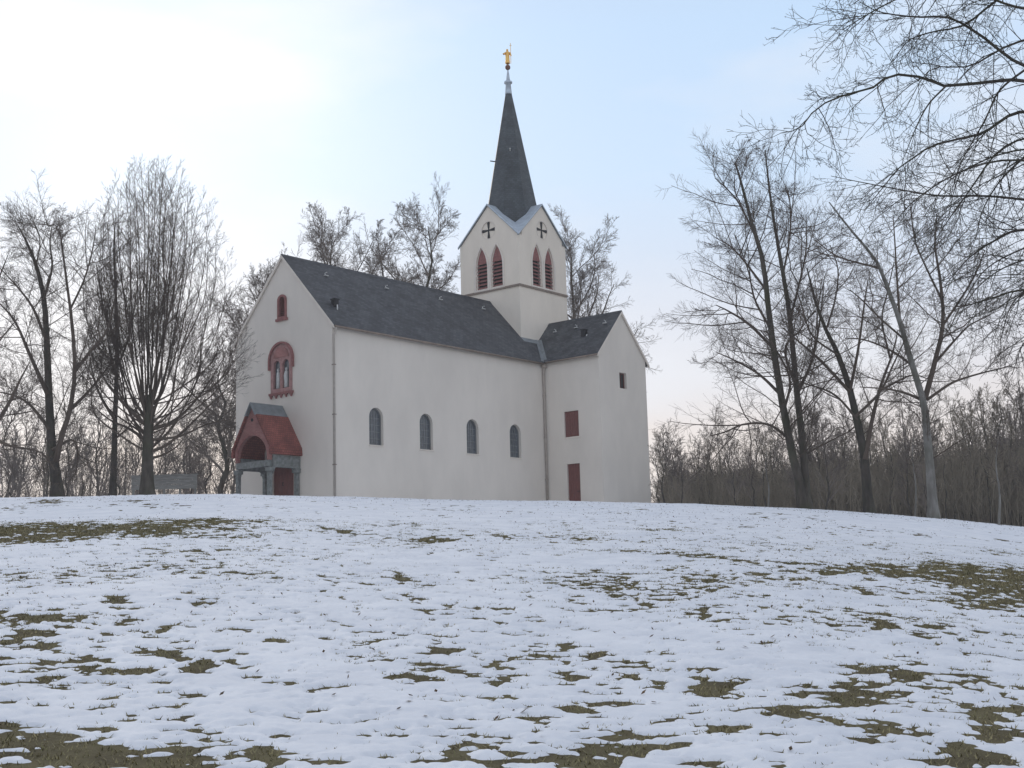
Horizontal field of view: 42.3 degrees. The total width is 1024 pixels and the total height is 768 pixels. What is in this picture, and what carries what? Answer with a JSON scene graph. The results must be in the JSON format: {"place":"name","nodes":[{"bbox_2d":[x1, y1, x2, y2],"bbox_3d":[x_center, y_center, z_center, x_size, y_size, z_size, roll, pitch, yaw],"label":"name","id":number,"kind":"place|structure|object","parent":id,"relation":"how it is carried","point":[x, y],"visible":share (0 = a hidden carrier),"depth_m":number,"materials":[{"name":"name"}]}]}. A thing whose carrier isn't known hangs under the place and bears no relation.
{"place":"outdoors","nodes":[
{"label":"outdoors","id":0,"kind":"place"},
{"bbox_2d":[0,497,1023,767],"bbox_3d":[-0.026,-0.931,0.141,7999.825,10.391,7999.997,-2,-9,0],"label":"ground","id":1,"kind":"structure","parent":0,"point":[76,755],"depth_m":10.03,"materials":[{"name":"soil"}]},
{"bbox_2d":[0,429,15,490],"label":"woodland tree","id":2,"kind":"object","parent":1,"relation":"on","point":[1,471],"visible":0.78,"depth_m":95.83,"materials":[{"name":"brown plant"}]},
{"bbox_2d":[0,442,32,497],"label":"woodland tree","id":3,"kind":"object","parent":1,"relation":"on","point":[9,475],"visible":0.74,"depth_m":98.59,"materials":[{"name":"brown plant"}]},
{"bbox_2d":[0,381,41,497],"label":"woodland tree","id":4,"kind":"object","parent":1,"relation":"on","point":[10,432],"visible":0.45,"depth_m":130.24,"materials":[{"name":"brown plant"}]},
{"bbox_2d":[1,393,43,496],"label":"woodland tree","id":5,"kind":"object","parent":1,"relation":"on","point":[29,437],"visible":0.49,"depth_m":121.43,"materials":[{"name":"brown plant"}]},
{"bbox_2d":[0,242,58,485],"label":"deciduous tree","id":6,"kind":"object","parent":1,"relation":"on","point":[3,412],"visible":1,"depth_m":66.39,"materials":[{"name":"brown plant"}]},
{"bbox_2d":[33,423,55,496],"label":"woodland tree","id":7,"kind":"object","parent":1,"relation":"on","point":[48,484],"visible":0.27,"depth_m":97.92,"materials":[{"name":"brown plant"}]},
{"bbox_2d":[18,393,89,496],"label":"woodland tree","id":8,"kind":"object","parent":1,"relation":"on","point":[32,457],"visible":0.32,"depth_m":117.97,"materials":[{"name":"brown plant"}]},
{"bbox_2d":[61,417,88,496],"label":"woodland tree","id":9,"kind":"object","parent":1,"relation":"on","point":[70,473],"visible":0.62,"depth_m":93.10,"materials":[{"name":"brown plant"}]},
{"bbox_2d":[0,167,163,496],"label":"deciduous tree","id":10,"kind":"object","parent":1,"relation":"on","point":[56,481],"visible":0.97,"depth_m":70.97,"materials":[{"name":"brown plant"}]},
{"bbox_2d":[57,396,106,496],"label":"woodland tree","id":11,"kind":"object","parent":1,"relation":"on","point":[91,448],"visible":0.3,"depth_m":125.31,"materials":[{"name":"brown plant"}]},
{"bbox_2d":[76,448,92,495],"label":"woodland tree","id":12,"kind":"object","parent":1,"relation":"on","point":[85,481],"visible":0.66,"depth_m":94.84,"materials":[{"name":"brown plant"}]},
{"bbox_2d":[70,387,141,495],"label":"woodland tree","id":13,"kind":"object","parent":1,"relation":"on","point":[101,446],"visible":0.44,"depth_m":126.07,"materials":[{"name":"brown plant"}]},
{"bbox_2d":[59,209,157,495],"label":"deciduous tree","id":14,"kind":"object","parent":1,"relation":"on","point":[112,486],"visible":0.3,"depth_m":76.67,"materials":[{"name":"brown plant"}]},
{"bbox_2d":[0,445,235,497],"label":"undergrowth","id":15,"kind":"object","parent":1,"relation":"on","point":[102,492],"visible":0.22,"depth_m":103.56,"materials":[{"name":"plant"}]},
{"bbox_2d":[98,435,138,494],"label":"woodland tree","id":16,"kind":"object","parent":1,"relation":"on","point":[122,458],"visible":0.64,"depth_m":93.35,"materials":[{"name":"brown plant"}]},
{"bbox_2d":[117,408,133,494],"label":"woodland tree","id":17,"kind":"object","parent":1,"relation":"on","point":[123,454],"visible":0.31,"depth_m":117.80,"materials":[{"name":"brown plant"}]},
{"bbox_2d":[119,406,156,494],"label":"woodland tree","id":18,"kind":"object","parent":1,"relation":"on","point":[130,437],"visible":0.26,"depth_m":102.09,"materials":[{"name":"brown plant"}]},
{"bbox_2d":[119,394,188,474],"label":"woodland tree","id":19,"kind":"object","parent":1,"relation":"on","point":[159,444],"visible":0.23,"depth_m":99.05,"materials":[{"name":"brown plant"}]},
{"bbox_2d":[52,153,264,494],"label":"deciduous tree","id":20,"kind":"object","parent":1,"relation":"on","point":[149,403],"visible":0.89,"depth_m":73.24,"materials":[{"name":"brown plant"}]},
{"bbox_2d":[131,474,197,494],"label":"bench","id":21,"kind":"object","parent":1,"relation":"on","point":[163,482],"visible":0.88,"depth_m":80.08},
{"bbox_2d":[153,409,197,493],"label":"woodland tree","id":22,"kind":"object","parent":1,"relation":"on","point":[172,458],"visible":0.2,"depth_m":121.76,"materials":[{"name":"brown plant"}]},
{"bbox_2d":[156,403,228,493],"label":"woodland tree","id":23,"kind":"object","parent":1,"relation":"on","point":[183,419],"visible":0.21,"depth_m":124.39,"materials":[{"name":"brown plant"}]},
{"bbox_2d":[176,440,210,493],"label":"woodland tree","id":24,"kind":"object","parent":1,"relation":"on","point":[194,467],"visible":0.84,"depth_m":93.79,"materials":[{"name":"brown plant"}]},
{"bbox_2d":[179,416,213,493],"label":"woodland tree","id":25,"kind":"object","parent":1,"relation":"on","point":[199,455],"visible":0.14,"depth_m":121.92,"materials":[{"name":"brown plant"}]},
{"bbox_2d":[160,314,240,493],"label":"deciduous tree","id":26,"kind":"object","parent":1,"relation":"on","point":[225,472],"visible":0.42,"depth_m":96.41,"materials":[{"name":"brown plant"}]},
{"bbox_2d":[178,411,224,493],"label":"woodland tree","id":27,"kind":"object","parent":1,"relation":"on","point":[208,460],"visible":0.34,"depth_m":102.05,"materials":[{"name":"brown plant"}]},
{"bbox_2d":[154,259,275,435],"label":"deciduous tree","id":28,"kind":"object","parent":1,"relation":"on","point":[256,284],"visible":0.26,"depth_m":103.42,"materials":[{"name":"brown plant"}]},
{"bbox_2d":[199,389,235,493],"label":"woodland tree","id":29,"kind":"object","parent":1,"relation":"on","point":[216,448],"visible":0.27,"depth_m":100.23,"materials":[{"name":"brown plant"}]},
{"bbox_2d":[264,202,414,276],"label":"deciduous tree","id":30,"kind":"object","parent":1,"relation":"on","point":[319,247],"visible":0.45,"depth_m":106.01,"materials":[{"name":"brown plant"}]},
{"bbox_2d":[362,219,434,283],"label":"deciduous tree","id":31,"kind":"object","parent":1,"relation":"on","point":[378,232],"visible":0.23,"depth_m":109.04,"materials":[{"name":"brown plant"}]},
{"bbox_2d":[352,171,460,292],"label":"deciduous tree","id":32,"kind":"object","parent":1,"relation":"on","point":[429,273],"visible":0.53,"depth_m":106.61,"materials":[{"name":"brown plant"}]},
{"bbox_2d":[231,43,650,502],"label":"church","id":33,"kind":"structure","parent":1,"relation":"on","point":[501,376],"depth_m":88.50,"materials":[{"name":"paint"}]},
{"bbox_2d":[268,341,293,399],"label":"double window","id":34,"kind":"structure","parent":33,"relation":"in","point":[280,357],"depth_m":81.92,"materials":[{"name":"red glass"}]},
{"bbox_2d":[275,294,287,321],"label":"gable window","id":35,"kind":"structure","parent":33,"relation":"in","point":[282,299],"depth_m":82.56,"materials":[{"name":"stone"}]},
{"bbox_2d":[274,467,293,495],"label":"main door","id":36,"kind":"structure","parent":33,"relation":"in","point":[283,477],"depth_m":81.00,"materials":[{"name":"red wood"}]},
{"bbox_2d":[369,408,384,446],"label":"nave window","id":37,"kind":"structure","parent":33,"relation":"in","point":[374,415],"depth_m":81.52,"materials":[{"name":"grey"}]},
{"bbox_2d":[420,414,433,450],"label":"nave window","id":38,"kind":"structure","parent":33,"relation":"in","point":[425,432],"depth_m":84.97,"materials":[{"name":"grey"}]},
{"bbox_2d":[466,420,478,454],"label":"nave window","id":39,"kind":"structure","parent":33,"relation":"in","point":[471,427],"depth_m":88.42,"materials":[{"name":"grey"}]},
{"bbox_2d":[474,246,488,292],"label":"belfry window","id":40,"kind":"structure","parent":33,"relation":"in","point":[483,280],"depth_m":99.42,"materials":[{"name":"wood"}]},
{"bbox_2d":[489,243,504,289],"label":"belfry window","id":41,"kind":"structure","parent":33,"relation":"in","point":[498,259],"depth_m":98.48,"materials":[{"name":"wood"}]},
{"bbox_2d":[510,425,522,458],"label":"nave window","id":42,"kind":"structure","parent":33,"relation":"in","point":[514,435],"depth_m":91.88,"materials":[{"name":"grey"}]},
{"bbox_2d":[531,242,543,288],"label":"belfry window","id":43,"kind":"structure","parent":33,"relation":"in","point":[535,257],"depth_m":98.84,"materials":[{"name":"wood"}]},
{"bbox_2d":[543,246,555,292],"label":"belfry window","id":44,"kind":"structure","parent":33,"relation":"in","point":[547,261],"depth_m":99.98,"materials":[{"name":"wood"}]},
{"bbox_2d":[568,463,580,500],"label":"side door","id":45,"kind":"structure","parent":33,"relation":"in","point":[573,469],"depth_m":92.44,"materials":[{"name":"red wood"}]},
{"bbox_2d":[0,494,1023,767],"bbox_3d":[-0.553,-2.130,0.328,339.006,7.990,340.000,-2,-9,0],"label":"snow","id":46,"kind":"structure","parent":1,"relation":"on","point":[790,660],"depth_m":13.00,"materials":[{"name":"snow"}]},
{"bbox_2d":[0,494,1015,749],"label":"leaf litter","id":47,"kind":"object","parent":46,"relation":"on","point":[530,588],"visible":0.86,"depth_m":23.89,"materials":[{"name":"plant"}]},
{"bbox_2d":[902,427,921,515],"bbox_3d":[18.744,4.147,62.009,0.981,4.290,1.241,-8,-11,35],"label":"sapling","id":48,"kind":"object","parent":46,"relation":"on","point":[912,451],"visible":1,"depth_m":62.06,"materials":[{"name":"brown plant"}]},
{"bbox_2d":[547,203,662,392],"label":"deciduous tree","id":49,"kind":"object","parent":1,"relation":"on","point":[575,308],"visible":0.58,"depth_m":115.41,"materials":[{"name":"brown plant"}]},
{"bbox_2d":[649,434,661,502],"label":"woodland tree","id":50,"kind":"object","parent":1,"relation":"on","point":[654,470],"visible":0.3,"depth_m":118.14,"materials":[{"name":"brown plant"}]},
{"bbox_2d":[648,430,672,502],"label":"woodland tree","id":51,"kind":"object","parent":1,"relation":"on","point":[663,475],"visible":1,"depth_m":81.84,"materials":[{"name":"brown plant"}]},
{"bbox_2d":[651,446,685,502],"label":"woodland tree","id":52,"kind":"object","parent":1,"relation":"on","point":[669,457],"visible":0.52,"depth_m":104.34,"materials":[{"name":"brown plant"}]},
{"bbox_2d":[650,417,691,501],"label":"woodland tree","id":53,"kind":"object","parent":1,"relation":"on","point":[663,446],"visible":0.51,"depth_m":114.63,"materials":[{"name":"brown plant"}]},
{"bbox_2d":[665,439,694,502],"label":"woodland tree","id":54,"kind":"object","parent":1,"relation":"on","point":[681,479],"visible":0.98,"depth_m":81.44,"materials":[{"name":"brown plant"}]},
{"bbox_2d":[684,433,724,503],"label":"woodland tree","id":55,"kind":"object","parent":1,"relation":"on","point":[697,461],"visible":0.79,"depth_m":87.50,"materials":[{"name":"brown plant"}]},
{"bbox_2d":[697,437,717,503],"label":"woodland tree","id":56,"kind":"object","parent":1,"relation":"on","point":[706,472],"visible":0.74,"depth_m":85.99,"materials":[{"name":"brown plant"}]},
{"bbox_2d":[688,419,729,490],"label":"woodland tree","id":57,"kind":"object","parent":1,"relation":"on","point":[711,443],"visible":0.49,"depth_m":95.68,"materials":[{"name":"brown plant"}]},
{"bbox_2d":[720,422,745,496],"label":"woodland tree","id":58,"kind":"object","parent":1,"relation":"on","point":[728,453],"visible":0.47,"depth_m":96.77,"materials":[{"name":"brown plant"}]},
{"bbox_2d":[721,442,748,505],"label":"woodland tree","id":59,"kind":"object","parent":1,"relation":"on","point":[733,483],"visible":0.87,"depth_m":81.05,"materials":[{"name":"brown plant"}]},
{"bbox_2d":[730,421,771,484],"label":"woodland tree","id":60,"kind":"object","parent":1,"relation":"on","point":[759,450],"visible":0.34,"depth_m":100.86,"materials":[{"name":"brown plant"}]},
{"bbox_2d":[738,442,766,506],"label":"woodland tree","id":61,"kind":"object","parent":1,"relation":"on","point":[751,482],"visible":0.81,"depth_m":81.08,"materials":[{"name":"brown plant"}]},
{"bbox_2d":[753,432,772,506],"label":"woodland tree","id":62,"kind":"object","parent":1,"relation":"on","point":[763,486],"visible":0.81,"depth_m":80.86,"materials":[{"name":"brown plant"}]},
{"bbox_2d":[750,410,777,474],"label":"woodland tree","id":63,"kind":"object","parent":1,"relation":"on","point":[761,437],"visible":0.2,"depth_m":114.19,"materials":[{"name":"brown plant"}]},
{"bbox_2d":[758,447,778,506],"bbox_3d":[12.493,4.503,63.933,1.008,3.001,1.173,-6,-10,25],"label":"sapling","id":64,"kind":"object","parent":1,"relation":"on","point":[766,473],"visible":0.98,"depth_m":63.95,"materials":[{"name":"brown plant"}]},
{"bbox_2d":[756,426,785,497],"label":"woodland tree","id":65,"kind":"object","parent":1,"relation":"on","point":[777,440],"visible":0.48,"depth_m":93.98,"materials":[{"name":"brown plant"}]},
{"bbox_2d":[763,427,783,506],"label":"woodland tree","id":66,"kind":"object","parent":1,"relation":"on","point":[770,451],"visible":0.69,"depth_m":87.84,"materials":[{"name":"brown plant"}]},
{"bbox_2d":[654,118,895,508],"bbox_3d":[12.194,-3.166,61.626,11.857,18.710,12.361,-2,-9,0],"label":"deciduous tree","id":67,"kind":"object","parent":1,"relation":"on","point":[800,472],"visible":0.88,"depth_m":60.94,"materials":[{"name":"brown plant"}]},
{"bbox_2d":[767,427,795,485],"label":"woodland tree","id":68,"kind":"object","parent":1,"relation":"on","point":[782,446],"visible":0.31,"depth_m":98.48,"materials":[{"name":"brown plant"}]},
{"bbox_2d":[783,446,799,497],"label":"woodland tree","id":69,"kind":"object","parent":1,"relation":"on","point":[790,476],"visible":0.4,"depth_m":80.22,"materials":[{"name":"brown plant"}]},
{"bbox_2d":[793,406,853,484],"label":"woodland tree","id":70,"kind":"object","parent":1,"relation":"on","point":[813,455],"visible":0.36,"depth_m":100.28,"materials":[{"name":"brown plant"}]},
{"bbox_2d":[805,416,857,509],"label":"woodland tree","id":71,"kind":"object","parent":1,"relation":"on","point":[831,471],"visible":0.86,"depth_m":80.21,"materials":[{"name":"brown plant"}]},
{"bbox_2d":[652,431,1023,526],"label":"undergrowth","id":72,"kind":"object","parent":1,"relation":"on","point":[854,502],"visible":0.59,"depth_m":84.27,"materials":[{"name":"plant"}]},
{"bbox_2d":[813,388,872,480],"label":"woodland tree","id":73,"kind":"object","parent":1,"relation":"on","point":[845,429],"visible":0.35,"depth_m":101.59,"materials":[{"name":"brown plant"}]},
{"bbox_2d":[765,225,973,512],"bbox_3d":[15.835,-0.568,58.967,9.294,13.243,7.922,-2,-9,0],"label":"deciduous tree","id":74,"kind":"object","parent":1,"relation":"on","point":[867,493],"visible":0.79,"depth_m":58.70,"materials":[{"name":"brown plant"}]},
{"bbox_2d":[724,0,1023,429],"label":"deciduous tree","id":75,"kind":"object","parent":1,"relation":"on","point":[1005,172],"visible":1,"depth_m":24.47,"materials":[{"name":"brown plant"}]},
{"bbox_2d":[869,396,898,473],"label":"woodland tree","id":76,"kind":"object","parent":1,"relation":"on","point":[884,427],"visible":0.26,"depth_m":119.19,"materials":[{"name":"brown plant"}]},
{"bbox_2d":[875,412,895,475],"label":"woodland tree","id":77,"kind":"object","parent":1,"relation":"on","point":[882,433],"visible":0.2,"depth_m":104.94,"materials":[{"name":"brown plant"}]},
{"bbox_2d":[872,420,903,513],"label":"woodland tree","id":78,"kind":"object","parent":1,"relation":"on","point":[893,480],"visible":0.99,"depth_m":82.12,"materials":[{"name":"brown plant"}]},
{"bbox_2d":[885,385,913,461],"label":"woodland tree","id":79,"kind":"object","parent":1,"relation":"on","point":[902,421],"visible":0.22,"depth_m":118.91,"materials":[{"name":"brown plant"}]},
{"bbox_2d":[776,184,1023,518],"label":"deciduous tree","id":80,"kind":"object","parent":1,"relation":"on","point":[933,511],"visible":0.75,"depth_m":56.64,"materials":[{"name":"grey plant"}]},
{"bbox_2d":[877,423,925,515],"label":"woodland tree","id":81,"kind":"object","parent":1,"relation":"on","point":[905,466],"visible":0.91,"depth_m":82.33,"materials":[{"name":"brown plant"}]},
{"bbox_2d":[882,405,940,477],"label":"woodland tree","id":82,"kind":"object","parent":1,"relation":"on","point":[911,425],"visible":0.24,"depth_m":100.23,"materials":[{"name":"brown plant"}]},
{"bbox_2d":[910,456,936,515],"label":"woodland tree","id":83,"kind":"object","parent":1,"relation":"on","point":[925,493],"visible":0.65,"depth_m":79.50,"materials":[{"name":"brown plant"}]},
{"bbox_2d":[886,387,964,516],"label":"woodland tree","id":84,"kind":"object","parent":1,"relation":"on","point":[933,429],"visible":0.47,"depth_m":94.56,"materials":[{"name":"brown plant"}]},
{"bbox_2d":[936,443,956,518],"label":"woodland tree","id":85,"kind":"object","parent":1,"relation":"on","point":[946,498],"visible":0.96,"depth_m":81.75,"materials":[{"name":"brown plant"}]},
{"bbox_2d":[947,450,961,519],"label":"woodland tree","id":86,"kind":"object","parent":1,"relation":"on","point":[950,465],"visible":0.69,"depth_m":83.64,"materials":[{"name":"brown plant"}]},
{"bbox_2d":[938,385,984,458],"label":"woodland tree","id":87,"kind":"object","parent":1,"relation":"on","point":[951,412],"visible":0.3,"depth_m":114.87,"materials":[{"name":"brown plant"}]},
{"bbox_2d":[949,400,984,517],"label":"woodland tree","id":88,"kind":"object","parent":1,"relation":"on","point":[963,430],"visible":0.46,"depth_m":90.14,"materials":[{"name":"brown plant"}]},
{"bbox_2d":[952,409,983,521],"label":"woodland tree","id":89,"kind":"object","parent":1,"relation":"on","point":[966,437],"visible":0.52,"depth_m":88.23,"materials":[{"name":"brown plant"}]},
{"bbox_2d":[954,394,989,467],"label":"woodland tree","id":90,"kind":"object","parent":1,"relation":"on","point":[972,412],"visible":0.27,"depth_m":101.52,"materials":[{"name":"brown plant"}]},
{"bbox_2d":[960,411,1005,522],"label":"woodland tree","id":91,"kind":"object","parent":1,"relation":"on","point":[987,484],"visible":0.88,"depth_m":82.86,"materials":[{"name":"brown plant"}]},
{"bbox_2d":[959,373,1006,450],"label":"woodland tree","id":92,"kind":"object","parent":1,"relation":"on","point":[980,394],"visible":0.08,"depth_m":120.48,"materials":[{"name":"brown plant"}]},
{"bbox_2d":[952,388,1015,468],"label":"woodland tree","id":93,"kind":"object","parent":1,"relation":"on","point":[977,395],"visible":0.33,"depth_m":102.89,"materials":[{"name":"brown plant"}]},
{"bbox_2d":[976,397,994,469],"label":"woodland tree","id":94,"kind":"object","parent":1,"relation":"on","point":[985,414],"visible":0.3,"depth_m":100.84,"materials":[{"name":"brown plant"}]},
{"bbox_2d":[970,382,1005,441],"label":"woodland tree","id":95,"kind":"object","parent":1,"relation":"on","point":[989,407],"visible":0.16,"depth_m":117.32,"materials":[{"name":"brown plant"}]},
{"bbox_2d":[981,436,1010,524],"bbox_3d":[20.202,4.037,55.146,0.928,3.736,1.526,-2,-9,0],"label":"sapling","id":96,"kind":"object","parent":1,"relation":"on","point":[999,506],"visible":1,"depth_m":54.88,"materials":[{"name":"brown plant"}]},
{"bbox_2d":[980,384,1014,470],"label":"woodland tree","id":97,"kind":"object","parent":1,"relation":"on","point":[994,414],"visible":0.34,"depth_m":102.21,"materials":[{"name":"brown plant"}]},
{"bbox_2d":[992,431,1018,525],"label":"woodland tree","id":98,"kind":"object","parent":1,"relation":"on","point":[1001,448],"visible":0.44,"depth_m":89.03,"materials":[{"name":"brown plant"}]},
{"bbox_2d":[989,390,1023,472],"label":"woodland tree","id":99,"kind":"object","parent":1,"relation":"on","point":[1008,415],"visible":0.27,"depth_m":98.59,"materials":[{"name":"brown plant"}]},
{"bbox_2d":[993,371,1023,444],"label":"woodland tree","id":100,"kind":"object","parent":1,"relation":"on","point":[1018,394],"visible":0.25,"depth_m":102.96,"materials":[{"name":"brown plant"}]},
{"bbox_2d":[993,392,1023,468],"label":"woodland tree","id":101,"kind":"object","parent":1,"relation":"on","point":[1011,423],"visible":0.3,"depth_m":95.81,"materials":[{"name":"brown plant"}]},
{"bbox_2d":[995,398,1023,525],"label":"woodland tree","id":102,"kind":"object","parent":1,"relation":"on","point":[1011,436],"visible":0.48,"depth_m":91.14,"materials":[{"name":"brown plant"}]},
{"bbox_2d":[1006,429,1023,504],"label":"woodland tree","id":103,"kind":"object","parent":1,"relation":"on","point":[1017,468],"visible":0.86,"depth_m":82.38,"materials":[{"name":"brown plant"}]},
{"bbox_2d":[0,0,1023,502],"label":"sky","id":104,"kind":"structure","parent":0,"point":[270,108],"materials":[{"name":"blue"}]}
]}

